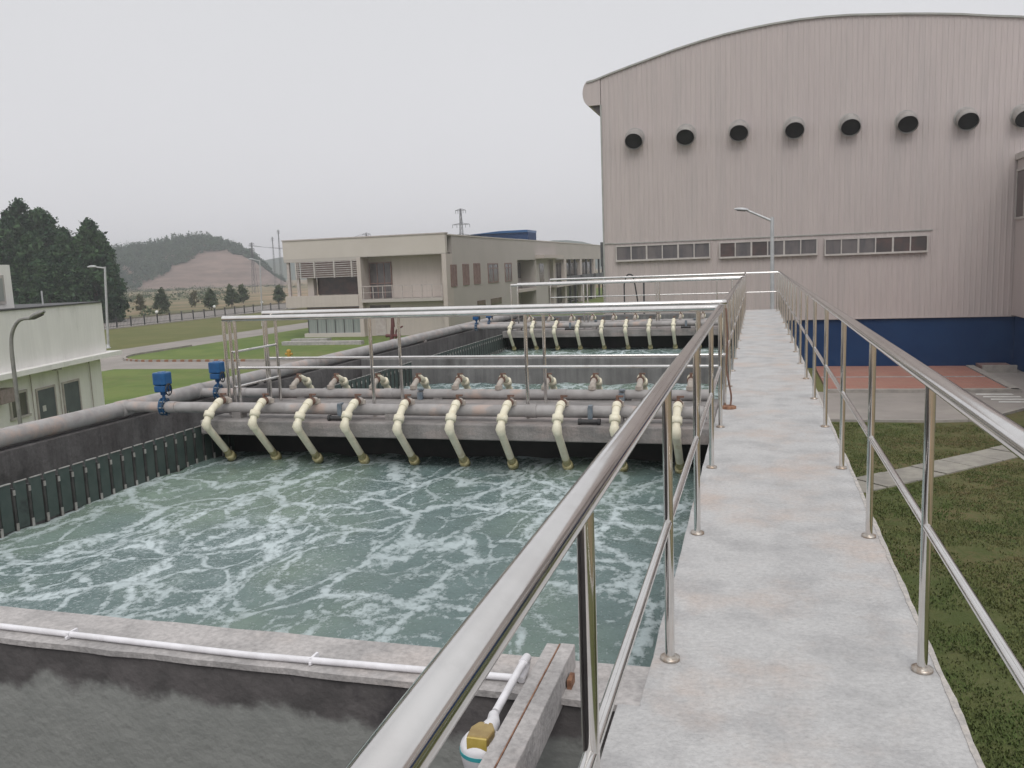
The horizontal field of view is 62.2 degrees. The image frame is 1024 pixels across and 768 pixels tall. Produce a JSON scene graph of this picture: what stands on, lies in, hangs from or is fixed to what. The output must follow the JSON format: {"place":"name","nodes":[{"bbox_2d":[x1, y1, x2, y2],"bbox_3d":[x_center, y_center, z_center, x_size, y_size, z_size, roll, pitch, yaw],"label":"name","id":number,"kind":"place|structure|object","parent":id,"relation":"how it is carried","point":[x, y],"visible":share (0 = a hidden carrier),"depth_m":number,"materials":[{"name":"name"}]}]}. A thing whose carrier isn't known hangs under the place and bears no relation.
{"place":"outdoors","nodes":[
{"label":"outdoors","id":0,"kind":"place"},
{"bbox_2d":[101,369,259,404],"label":"lawn","id":1,"kind":"structure","parent":0,"point":[122,384],"depth_m":48.09,"materials":[{"name":"plant"}]},
{"bbox_2d":[9,311,45,423],"bbox_3d":[-12.780,0.537,22.711,1.354,4.970,0.242,0,8,16],"label":"street lamp","id":2,"kind":"object","parent":1,"relation":"on","point":[35,315],"visible":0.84,"depth_m":22.66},
{"bbox_2d":[0,265,121,427],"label":"pump house","id":3,"kind":"structure","parent":1,"relation":"on","point":[60,351],"depth_m":29.20,"materials":[{"name":"paint"}]},
{"bbox_2d":[0,275,6,303],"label":"tower window","id":4,"kind":"structure","parent":3,"relation":"in","point":[2,287],"depth_m":27.19,"materials":[{"name":"grey glass"}]},
{"bbox_2d":[9,389,31,420],"bbox_3d":[-16.007,0.676,27.573,0.080,0.900,1.050,-2,8,1],"label":"window","id":5,"kind":"structure","parent":3,"relation":"in","point":[23,394],"depth_m":27.73,"materials":[{"name":"grey glass"}]},
{"bbox_2d":[35,384,58,419],"bbox_3d":[-15.965,1.167,29.223,0.050,2.170,1.160,-2,8,1],"label":"door","id":6,"kind":"structure","parent":3,"relation":"in","point":[46,395],"depth_m":29.14,"materials":[{"name":"glass"}]},
{"bbox_2d":[61,378,82,413],"bbox_3d":[-15.934,0.944,30.821,0.060,2.170,1.140,-2,8,2],"label":"door","id":7,"kind":"structure","parent":3,"relation":"in","point":[71,391],"depth_m":30.72,"materials":[{"name":"metal"}]},
{"bbox_2d":[104,304,286,328],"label":"road","id":8,"kind":"structure","parent":0,"point":[207,313],"depth_m":128.18,"materials":[{"name":"asphalt"}]},
{"bbox_2d":[112,230,287,290],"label":"hill","id":9,"kind":"structure","parent":0,"point":[134,259],"depth_m":482.11,"materials":[{"name":"soil"}]},
{"bbox_2d":[100,322,307,370],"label":"road","id":10,"kind":"structure","parent":0,"point":[113,362],"depth_m":62.38,"materials":[{"name":"concrete"}]},
{"bbox_2d":[126,358,244,361],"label":"kerb","id":11,"kind":"structure","parent":10,"relation":"on","point":[198,360],"depth_m":58.22,"materials":[{"name":"paint"}]},
{"bbox_2d":[123,345,304,361],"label":"kerb","id":12,"kind":"structure","parent":10,"relation":"on","point":[125,357],"depth_m":58.75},
{"bbox_2d":[104,307,307,350],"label":"lawn","id":13,"kind":"structure","parent":0,"point":[130,337],"depth_m":92.72,"materials":[{"name":"green plant"}]},
{"bbox_2d":[87,265,110,347],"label":"street lamp","id":14,"kind":"object","parent":13,"relation":"on","point":[106,309],"visible":0.98,"depth_m":72.01,"materials":[{"name":"metal"}]},
{"bbox_2d":[248,258,262,325],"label":"street lamp","id":15,"kind":"object","parent":13,"relation":"on","point":[260,283],"visible":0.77,"depth_m":95.88,"materials":[{"name":"metal"}]},
{"bbox_2d":[128,288,603,359],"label":"lawn","id":16,"kind":"structure","parent":0,"point":[215,350],"depth_m":66.39,"materials":[{"name":"plant"}]},
{"bbox_2d":[285,349,292,356],"bbox_3d":[-14.936,-1.971,56.780,0.520,0.720,0.320,0,8,16],"label":"hydrant","id":17,"kind":"object","parent":16,"relation":"on","point":[288,353],"visible":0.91,"depth_m":56.67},
{"bbox_2d":[291,338,331,340],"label":"stone slab","id":18,"kind":"structure","parent":16,"relation":"on","point":[314,339],"depth_m":71.04,"materials":[{"name":"concrete"}]},
{"bbox_2d":[282,340,363,345],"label":"ledge","id":19,"kind":"object","parent":16,"relation":"on","point":[348,342],"visible":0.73,"depth_m":67.44,"materials":[{"name":"concrete"}]},
{"bbox_2d":[385,318,402,339],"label":"fire standpipe","id":20,"kind":"object","parent":16,"relation":"on","point":[391,335],"visible":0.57,"depth_m":68.45,"materials":[{"name":"metal"}]},
{"bbox_2d":[281,232,603,336],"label":"office building","id":21,"kind":"structure","parent":16,"relation":"on","point":[439,269],"depth_m":75.27,"materials":[{"name":"paint"}]},
{"bbox_2d":[307,306,360,332],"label":"ground window","id":22,"kind":"structure","parent":21,"relation":"in","point":[327,325],"depth_m":75.69,"materials":[{"name":"grey glass"}]},
{"bbox_2d":[370,305,390,307],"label":"ground window","id":23,"kind":"structure","parent":21,"relation":"in","point":[371,306],"depth_m":74.44,"materials":[{"name":"grey glass"}]},
{"bbox_2d":[369,262,392,297],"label":"balcony door","id":24,"kind":"structure","parent":21,"relation":"in","point":[380,273],"depth_m":75.04,"materials":[{"name":"grey glass"}]},
{"bbox_2d":[376,318,386,334],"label":"ground door","id":25,"kind":"structure","parent":21,"relation":"in","point":[381,329],"depth_m":74.68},
{"bbox_2d":[450,264,457,286],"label":"window","id":26,"kind":"structure","parent":21,"relation":"in","point":[453,268],"depth_m":73.31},
{"bbox_2d":[462,264,469,284],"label":"window","id":27,"kind":"structure","parent":21,"relation":"in","point":[465,267],"depth_m":76.49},
{"bbox_2d":[473,263,480,283],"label":"window","id":28,"kind":"structure","parent":21,"relation":"in","point":[476,266],"depth_m":79.48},
{"bbox_2d":[477,300,485,305],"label":"window","id":29,"kind":"structure","parent":21,"relation":"in","point":[482,302],"depth_m":80.70,"materials":[{"name":"brown glass"}]},
{"bbox_2d":[487,263,498,282],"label":"window","id":30,"kind":"structure","parent":21,"relation":"in","point":[493,274],"depth_m":84.29,"materials":[{"name":"grey glass"}]},
{"bbox_2d":[491,297,501,304],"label":"window","id":31,"kind":"structure","parent":21,"relation":"in","point":[495,300],"depth_m":85.33,"materials":[{"name":"brown glass"}]},
{"bbox_2d":[471,230,536,239],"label":"roof box","id":32,"kind":"object","parent":21,"relation":"on","point":[523,234],"visible":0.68,"depth_m":124.64,"materials":[{"name":"blue paint"}]},
{"bbox_2d":[504,263,511,281],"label":"window","id":33,"kind":"structure","parent":21,"relation":"in","point":[508,266],"depth_m":89.38,"materials":[{"name":"grey glass"}]},
{"bbox_2d":[264,240,601,279],"bbox_3d":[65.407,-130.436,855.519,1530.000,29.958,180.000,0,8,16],"label":"hill","id":34,"kind":"structure","parent":0,"point":[271,262],"depth_m":888.53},
{"bbox_2d":[123,269,822,383],"bbox_3d":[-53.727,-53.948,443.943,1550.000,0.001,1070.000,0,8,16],"label":"ground","id":35,"kind":"structure","parent":0,"point":[178,306],"depth_m":211.47,"materials":[{"name":"plant"}]},
{"bbox_2d":[0,210,15,237],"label":"eucalyptus tree","id":36,"kind":"object","parent":35,"relation":"on","point":[4,216],"visible":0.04,"depth_m":119.26,"materials":[{"name":"green plant"}]},
{"bbox_2d":[0,228,29,303],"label":"eucalyptus tree","id":37,"kind":"object","parent":35,"relation":"on","point":[7,256],"visible":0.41,"depth_m":111.94,"materials":[{"name":"green plant"}]},
{"bbox_2d":[2,197,31,255],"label":"eucalyptus tree","id":38,"kind":"object","parent":35,"relation":"on","point":[15,225],"visible":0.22,"depth_m":117.61,"materials":[{"name":"green plant"}]},
{"bbox_2d":[11,231,45,303],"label":"eucalyptus tree","id":39,"kind":"object","parent":35,"relation":"on","point":[29,246],"visible":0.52,"depth_m":111.81,"materials":[{"name":"green plant"}]},
{"bbox_2d":[23,207,58,247],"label":"eucalyptus tree","id":40,"kind":"object","parent":35,"relation":"on","point":[34,214],"visible":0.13,"depth_m":117.94,"materials":[{"name":"green plant"}]},
{"bbox_2d":[33,212,59,255],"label":"eucalyptus tree","id":41,"kind":"object","parent":35,"relation":"on","point":[48,226],"visible":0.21,"depth_m":116.62,"materials":[{"name":"green plant"}]},
{"bbox_2d":[27,250,66,303],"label":"eucalyptus tree","id":42,"kind":"object","parent":35,"relation":"on","point":[46,280],"visible":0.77,"depth_m":110.27,"materials":[{"name":"green plant"}]},
{"bbox_2d":[50,226,74,243],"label":"eucalyptus tree","id":43,"kind":"object","parent":35,"relation":"on","point":[62,229],"visible":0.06,"depth_m":116.41,"materials":[{"name":"green plant"}]},
{"bbox_2d":[50,232,90,275],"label":"eucalyptus tree","id":44,"kind":"object","parent":35,"relation":"on","point":[61,249],"visible":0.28,"depth_m":113.99,"materials":[{"name":"green plant"}]},
{"bbox_2d":[57,254,92,302],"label":"tree","id":45,"kind":"object","parent":35,"relation":"on","point":[73,277],"visible":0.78,"depth_m":111.71,"materials":[{"name":"green plant"}]},
{"bbox_2d":[69,217,122,322],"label":"eucalyptus tree","id":46,"kind":"object","parent":35,"relation":"on","point":[90,243],"visible":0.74,"depth_m":115.01,"materials":[{"name":"green plant"}]},
{"bbox_2d":[92,239,131,321],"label":"eucalyptus tree","id":47,"kind":"object","parent":35,"relation":"on","point":[124,305],"visible":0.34,"depth_m":117.99,"materials":[{"name":"green plant"}]},
{"bbox_2d":[134,294,145,311],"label":"tree","id":48,"kind":"object","parent":35,"relation":"on","point":[139,300],"visible":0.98,"depth_m":151.12,"materials":[{"name":"green plant"}]},
{"bbox_2d":[151,287,171,312],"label":"tree","id":49,"kind":"object","parent":35,"relation":"on","point":[161,301],"visible":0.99,"depth_m":143.19,"materials":[{"name":"green plant"}]},
{"bbox_2d":[187,290,199,306],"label":"tree","id":50,"kind":"object","parent":35,"relation":"on","point":[192,298],"visible":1,"depth_m":167.24,"materials":[{"name":"green plant"}]},
{"bbox_2d":[104,307,305,329],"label":"fence kerb","id":51,"kind":"structure","parent":35,"relation":"on","point":[193,319],"depth_m":114.61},
{"bbox_2d":[104,301,288,328],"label":"iron fence","id":52,"kind":"object","parent":51,"relation":"on","point":[225,310],"visible":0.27,"depth_m":116.82,"materials":[{"name":"metal"}]},
{"bbox_2d":[201,288,219,309],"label":"tree","id":53,"kind":"object","parent":35,"relation":"on","point":[210,295],"visible":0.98,"depth_m":148.42,"materials":[{"name":"green plant"}]},
{"bbox_2d":[123,281,317,315],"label":"scrub","id":54,"kind":"object","parent":35,"relation":"on","point":[148,310],"visible":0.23,"depth_m":283.99,"materials":[{"name":"green plant"}]},
{"bbox_2d":[221,284,240,306],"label":"tree","id":55,"kind":"object","parent":35,"relation":"on","point":[231,296],"visible":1,"depth_m":159.32,"materials":[{"name":"green plant"}]},
{"bbox_2d":[237,283,249,303],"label":"tree","id":56,"kind":"object","parent":35,"relation":"on","point":[243,296],"visible":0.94,"depth_m":176.43,"materials":[{"name":"green plant"}]},
{"bbox_2d":[249,242,258,293],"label":"power pylon","id":57,"kind":"object","parent":35,"relation":"on","point":[252,253],"visible":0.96,"depth_m":273.81,"materials":[{"name":"metal"}]},
{"bbox_2d":[271,237,276,288],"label":"power pylon","id":58,"kind":"object","parent":35,"relation":"on","point":[274,263],"visible":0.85,"depth_m":271.72,"materials":[{"name":"metal"}]},
{"bbox_2d":[272,284,287,303],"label":"tree","id":59,"kind":"object","parent":35,"relation":"on","point":[279,293],"visible":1,"depth_m":168.81,"materials":[{"name":"green plant"}]},
{"bbox_2d":[277,230,284,292],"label":"power pylon","id":60,"kind":"object","parent":35,"relation":"on","point":[278,231],"visible":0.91,"depth_m":270.92,"materials":[{"name":"metal"}]},
{"bbox_2d":[0,312,727,767],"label":"aeration tank","id":61,"kind":"object","parent":35,"relation":"on","point":[72,702],"visible":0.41,"depth_m":3.47,"materials":[{"name":"concrete"}]},
{"bbox_2d":[0,361,412,537],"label":"overflow weir","id":62,"kind":"object","parent":61,"relation":"attached to","point":[35,500],"visible":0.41,"depth_m":7.41,"materials":[{"name":"dark green painted metal"},{"name":"bare metal"}]},
{"bbox_2d":[0,315,522,448],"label":"pipe","id":63,"kind":"object","parent":61,"relation":"on","point":[32,430],"visible":0.73,"depth_m":9.84,"materials":[{"name":"metal"}]},
{"bbox_2d":[0,623,530,713],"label":"conduit","id":64,"kind":"object","parent":61,"relation":"on","point":[520,672],"visible":0.91,"depth_m":3.24,"materials":[{"name":"white plastic"}]},
{"bbox_2d":[0,382,722,666],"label":"water","id":65,"kind":"structure","parent":61,"relation":"in","point":[393,548],"depth_m":5.86,"materials":[{"name":"liquid"}]},
{"bbox_2d":[201,398,717,444],"bbox_3d":[-0.518,0.333,8.682,5.065,0.147,1.590,0,8,16],"label":"footbridge","id":66,"kind":"object","parent":61,"relation":"on","point":[465,427],"visible":0.34,"depth_m":8.07,"materials":[{"name":"concrete"}]},
{"bbox_2d":[226,321,272,401],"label":"railing","id":67,"kind":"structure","parent":66,"relation":"on","point":[232,360],"depth_m":8.95,"materials":[{"name":"silver metal"}]},
{"bbox_2d":[124,393,706,473],"bbox_3d":[-1.274,0.467,8.092,6.100,0.725,0.501,0,8,16],"label":"manifold pipe","id":68,"kind":"object","parent":66,"relation":"attached to","point":[617,412],"visible":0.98,"depth_m":8.02,"materials":[{"name":"plastic"}]},
{"bbox_2d":[152,371,171,415],"bbox_3d":[-3.663,0.102,8.921,0.164,0.468,0.155,0,8,16],"label":"actuated valve","id":69,"kind":"object","parent":68,"relation":"attached to","point":[162,381],"visible":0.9,"depth_m":8.86,"materials":[{"name":"metal"}]},
{"bbox_2d":[201,373,708,400],"bbox_3d":[-0.822,0.220,9.656,6.100,0.707,0.547,0,8,16],"label":"manifold pipe","id":70,"kind":"object","parent":66,"relation":"attached to","point":[594,391],"visible":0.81,"depth_m":9.39,"materials":[{"name":"plastic"}]},
{"bbox_2d":[208,361,224,398],"bbox_3d":[-3.539,-0.042,10.210,0.164,0.468,0.155,0,8,16],"label":"actuated valve","id":71,"kind":"object","parent":70,"relation":"attached to","point":[216,370],"visible":0.87,"depth_m":10.15,"materials":[{"name":"metal"}]},
{"bbox_2d":[431,318,555,355],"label":"wall","id":72,"kind":"structure","parent":61,"relation":"attached to","point":[497,344],"depth_m":17.63,"materials":[{"name":"concrete"}]},
{"bbox_2d":[477,643,575,767],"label":"precast beam","id":73,"kind":"structure","parent":61,"relation":"on","point":[521,737],"depth_m":2.68,"materials":[{"name":"concrete"}]},
{"bbox_2d":[460,710,499,767],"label":"valve","id":74,"kind":"object","parent":73,"relation":"attached to","point":[477,739],"visible":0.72,"depth_m":2.52,"materials":[{"name":"white plastic"}]},
{"bbox_2d":[466,736,486,751],"bbox_3d":[-0.103,1.075,2.516,0.062,0.053,0.012,0,8,16],"label":"pipe fitting","id":75,"kind":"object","parent":74,"relation":"in","point":[472,742],"depth_m":2.51,"materials":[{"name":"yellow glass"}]},
{"bbox_2d":[491,346,722,354],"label":"water","id":76,"kind":"structure","parent":61,"relation":"in","point":[584,351],"depth_m":18.14,"materials":[{"name":"liquid"}]},
{"bbox_2d":[503,325,722,337],"bbox_3d":[2.440,-1.201,18.903,5.065,0.147,1.590,0,8,16],"label":"footbridge","id":77,"kind":"object","parent":61,"relation":"on","point":[631,331],"visible":0.37,"depth_m":18.27,"materials":[{"name":"concrete"}]},
{"bbox_2d":[460,316,722,350],"bbox_3d":[1.683,-1.066,18.313,6.100,0.725,0.501,0,8,16],"label":"manifold pipe","id":78,"kind":"object","parent":77,"relation":"attached to","point":[602,324],"visible":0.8,"depth_m":18.32,"materials":[{"name":"beige plastic"}]},
{"bbox_2d":[473,316,479,330],"bbox_3d":[-0.801,-1.432,19.170,0.164,0.468,0.155,0,8,16],"label":"actuated valve","id":79,"kind":"object","parent":78,"relation":"attached to","point":[476,318],"visible":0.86,"depth_m":19.12,"materials":[{"name":"metal"}]},
{"bbox_2d":[479,312,727,323],"bbox_3d":[2.136,-1.314,19.877,6.100,0.707,0.547,0,8,16],"label":"manifold pipe","id":80,"kind":"object","parent":77,"relation":"attached to","point":[550,319],"visible":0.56,"depth_m":19.71,"materials":[{"name":"beige plastic"}]},
{"bbox_2d":[517,272,746,324],"bbox_3d":[3.638,-1.936,19.694,7.168,1.065,3.322,-6,9,-24],"label":"railing","id":81,"kind":"object","parent":77,"relation":"on","point":[744,292],"visible":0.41,"depth_m":19.30,"materials":[{"name":"silver metal"}]},
{"bbox_2d":[549,271,777,314],"bbox_3d":[4.085,-2.479,23.478,6.272,1.065,0.072,0,8,16],"label":"railing","id":82,"kind":"object","parent":61,"relation":"on","point":[680,275],"visible":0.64,"depth_m":23.33,"materials":[{"name":"silver metal"}]},
{"bbox_2d":[600,309,977,767],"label":"walkway","id":83,"kind":"structure","parent":61,"relation":"on","point":[796,634],"depth_m":3.39,"materials":[{"name":"concrete"}]},
{"bbox_2d":[221,305,724,767],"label":"railing","id":84,"kind":"object","parent":83,"relation":"on","point":[415,727],"visible":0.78,"depth_m":1.60,"materials":[{"name":"silver metal"}]},
{"bbox_2d":[231,277,742,404],"bbox_3d":[0.877,-0.943,13.302,5.165,1.065,10.726,0,8,16],"label":"railing","id":85,"kind":"object","parent":83,"relation":"on","point":[733,299],"visible":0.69,"depth_m":9.23,"materials":[{"name":"silver metal"}]},
{"bbox_2d":[722,308,735,409],"bbox_3d":[2.107,-0.246,8.262,0.150,0.981,0.150,0,8,16],"label":"cable","id":86,"kind":"object","parent":85,"relation":"attached to","point":[729,407],"visible":0.99,"depth_m":8.25,"materials":[{"name":"rubber"}]},
{"bbox_2d":[787,324,984,767],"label":"walkway edge","id":87,"kind":"object","parent":83,"relation":"on","point":[959,715],"visible":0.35,"depth_m":3.15,"materials":[{"name":"concrete"}]},
{"bbox_2d":[777,271,1023,693],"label":"railing","id":88,"kind":"object","parent":83,"relation":"on","point":[1004,430],"visible":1,"depth_m":2.95,"materials":[{"name":"silver metal"}]},
{"bbox_2d":[452,208,469,234],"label":"power pylon","id":89,"kind":"object","parent":35,"relation":"on","point":[460,223],"visible":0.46,"depth_m":252.55,"materials":[{"name":"metal"}]},
{"bbox_2d":[1011,151,1023,371],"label":"hall wing","id":90,"kind":"structure","parent":35,"relation":"on","point":[1017,311],"depth_m":38.84,"materials":[{"name":"metal"}]},
{"bbox_2d":[1014,167,1023,219],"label":"window","id":91,"kind":"structure","parent":90,"relation":"in","point":[1019,197],"depth_m":38.58,"materials":[{"name":"grey glass"}]},
{"bbox_2d":[0,0,1023,259],"label":"sky","id":92,"kind":"structure","parent":0,"point":[245,122],"materials":[{"name":"white"}]},
{"bbox_2d":[623,274,644,313],"bbox_3d":[3.432,-2.525,23.818,0.595,1.151,0.048,0,8,16],"label":"gooseneck pipe","id":93,"kind":"object","parent":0,"point":[635,290],"visible":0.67,"depth_m":23.77,"materials":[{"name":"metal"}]},
{"bbox_2d":[582,12,1023,367],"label":"industrial hall","id":94,"kind":"structure","parent":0,"point":[868,162],"depth_m":41.21,"materials":[{"name":"beige metal"}]},
{"bbox_2d":[616,242,709,261],"bbox_3d":[7.782,-6.822,43.884,4.834,0.826,0.194,0,8,16],"label":"window","id":95,"kind":"structure","parent":94,"relation":"in","point":[701,250],"depth_m":43.84,"materials":[{"name":"grey glass"}]},
{"bbox_2d":[719,238,817,258],"bbox_3d":[12.794,-6.775,42.441,4.700,0.826,0.194,0,8,16],"label":"window","id":96,"kind":"structure","parent":94,"relation":"in","point":[787,247],"depth_m":42.43,"materials":[{"name":"grey glass"}]},
{"bbox_2d":[824,235,927,255],"bbox_3d":[17.597,-6.704,41.061,4.639,0.826,0.194,0,8,16],"label":"window","id":97,"kind":"structure","parent":94,"relation":"in","point":[910,243],"depth_m":41.02,"materials":[{"name":"grey glass"}]},
{"bbox_2d":[808,368,822,391],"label":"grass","id":98,"kind":"structure","parent":0,"point":[819,386],"depth_m":37.82,"materials":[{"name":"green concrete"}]},
{"bbox_2d":[816,366,1005,388],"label":"paving","id":99,"kind":"structure","parent":0,"point":[856,381],"depth_m":37.64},
{"bbox_2d":[821,376,984,377],"bbox_3d":[17.406,-0.213,37.914,6.761,0.249,0.121,0,8,14],"label":"paving band","id":100,"kind":"object","parent":99,"relation":"on","point":[909,376],"visible":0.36,"depth_m":37.89,"materials":[{"name":"concrete"}]},
{"bbox_2d":[818,369,1023,419],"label":"road","id":101,"kind":"structure","parent":0,"point":[899,405],"depth_m":31.55,"materials":[{"name":"concrete"}]},
{"bbox_2d":[828,388,1019,392],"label":"kerb","id":102,"kind":"structure","parent":101,"relation":"on","point":[969,390],"depth_m":34.12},
{"bbox_2d":[830,407,1023,422],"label":"kerb","id":103,"kind":"structure","parent":101,"relation":"on","point":[936,421],"depth_m":28.36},
{"bbox_2d":[966,365,1021,392],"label":"kerb","id":104,"kind":"structure","parent":101,"relation":"on","point":[1002,382],"depth_m":36.46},
{"bbox_2d":[976,394,1012,394],"bbox_3d":[18.783,0.397,33.059,1.347,0.001,0.291,0,8,14],"label":"road marking","id":105,"kind":"object","parent":101,"relation":"on","point":[994,394],"visible":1,"depth_m":32.98,"materials":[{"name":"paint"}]},
{"bbox_2d":[976,363,1016,372],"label":"concrete ramp","id":106,"kind":"structure","parent":101,"relation":"on","point":[998,367],"depth_m":38.78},
{"bbox_2d":[983,396,1020,396],"bbox_3d":[18.732,0.484,32.448,1.347,0.001,0.291,0,8,14],"label":"road marking","id":107,"kind":"object","parent":101,"relation":"on","point":[1001,396],"visible":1,"depth_m":32.48,"materials":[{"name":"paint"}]},
{"bbox_2d":[831,411,1023,767],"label":"lawn","id":108,"kind":"structure","parent":0,"point":[972,554],"depth_m":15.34,"materials":[{"name":"plant"}]},
{"bbox_2d":[734,207,773,308],"bbox_3d":[7.415,-1.753,25.779,1.276,7.145,0.273,0,8,16],"label":"street lamp","id":109,"kind":"object","parent":108,"relation":"on","point":[771,219],"visible":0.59,"depth_m":25.33,"materials":[{"name":"metal"}]},
{"bbox_2d":[856,445,1017,492],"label":"path","id":110,"kind":"structure","parent":0,"point":[953,464],"depth_m":22.17,"materials":[{"name":"concrete"}]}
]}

